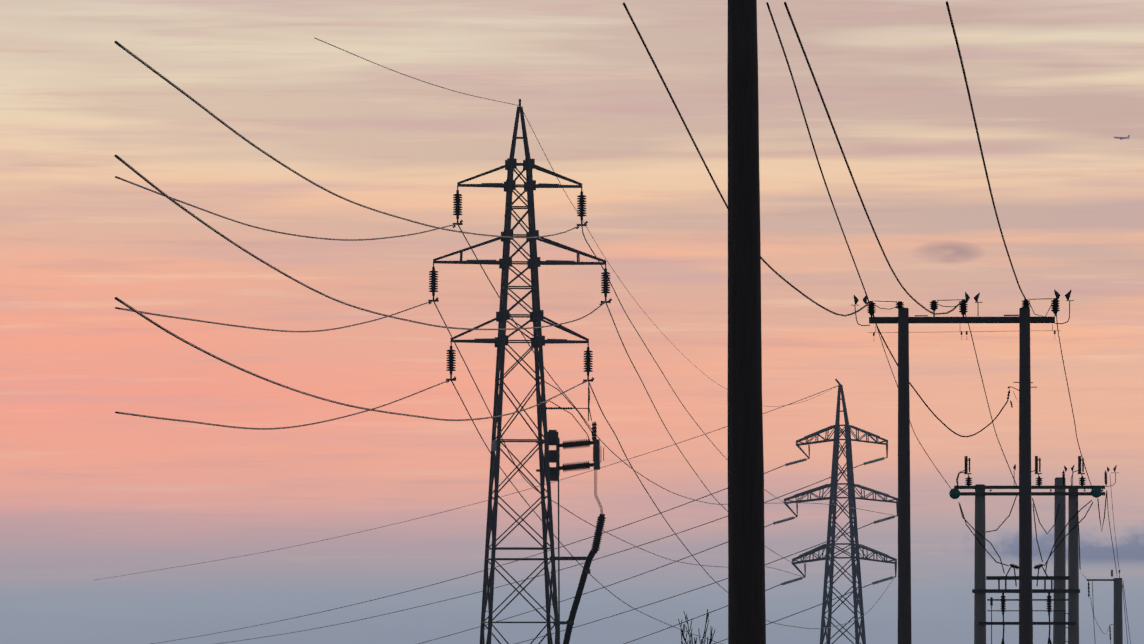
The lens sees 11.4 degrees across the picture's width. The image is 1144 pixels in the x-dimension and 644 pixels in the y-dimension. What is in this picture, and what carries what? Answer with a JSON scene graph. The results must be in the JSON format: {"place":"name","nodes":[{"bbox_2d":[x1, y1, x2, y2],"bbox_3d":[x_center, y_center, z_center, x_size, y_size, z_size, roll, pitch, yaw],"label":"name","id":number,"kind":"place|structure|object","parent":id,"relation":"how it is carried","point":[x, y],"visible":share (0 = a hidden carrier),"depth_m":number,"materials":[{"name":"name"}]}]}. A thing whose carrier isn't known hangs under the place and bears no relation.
{"place":"outdoors","nodes":[
{"label":"outdoors","id":0,"kind":"place"},
{"bbox_2d":[0,0,1143,643],"label":"sky","id":1,"kind":"structure","parent":0,"point":[90,492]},
{"bbox_2d":[1114,135,1129,139],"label":"airliner","id":2,"kind":"object","parent":1,"relation":"in","point":[1120,138],"visible":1,"depth_m":12971.09,"materials":[{"name":"grey paint"}]},
{"bbox_3d":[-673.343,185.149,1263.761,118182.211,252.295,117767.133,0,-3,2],"label":"ground","id":3,"kind":"structure","parent":0,"visible":0},
{"bbox_2d":[428,99,611,643],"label":"suspension pylon","id":4,"kind":"object","parent":3,"relation":"on","point":[533,263],"visible":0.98,"depth_m":250.02,"materials":[{"name":"metal"}]},
{"bbox_2d":[97,37,896,643],"bbox_3d":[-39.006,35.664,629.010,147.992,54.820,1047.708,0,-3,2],"label":"power lines","id":5,"kind":"object","parent":4,"relation":"attached to","point":[141,313],"visible":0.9,"depth_m":217.42,"materials":[{"name":"black metal"}]},
{"bbox_2d":[678,609,714,643],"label":"bare tree","id":6,"kind":"object","parent":3,"relation":"on","point":[704,635],"visible":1,"depth_m":129.86,"materials":[{"name":"black plant"}]},
{"bbox_2d":[727,0,765,643],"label":"pole","id":7,"kind":"object","parent":3,"relation":"on","point":[746,587],"visible":1,"depth_m":49.86,"materials":[{"name":"brown wood"}]},
{"bbox_2d":[773,379,897,643],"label":"tension pylon","id":8,"kind":"object","parent":3,"relation":"on","point":[856,546],"visible":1,"depth_m":598.30,"materials":[{"name":"weathered steel"},{"name":"green glass"}]},
{"bbox_2d":[854,289,1073,643],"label":"h-frame utility pole","id":9,"kind":"object","parent":3,"relation":"on","point":[903,320],"visible":0.98,"depth_m":124.55,"materials":[{"name":"brown wood"}]},
{"bbox_2d":[623,1,1130,643],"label":"power lines","id":10,"kind":"object","parent":9,"relation":"attached to","point":[875,233],"visible":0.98,"depth_m":101.29,"materials":[{"name":"grey"}]},
{"bbox_2d":[949,456,1116,643],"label":"h-frame utility pole","id":11,"kind":"object","parent":3,"relation":"on","point":[1059,623],"visible":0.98,"depth_m":149.50,"materials":[{"name":"grey wood"}]},
{"bbox_2d":[1087,570,1122,643],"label":"utility pole","id":12,"kind":"object","parent":3,"relation":"on","point":[1118,630],"visible":0.98,"depth_m":164.38,"materials":[{"name":"grey wood"}]}
]}

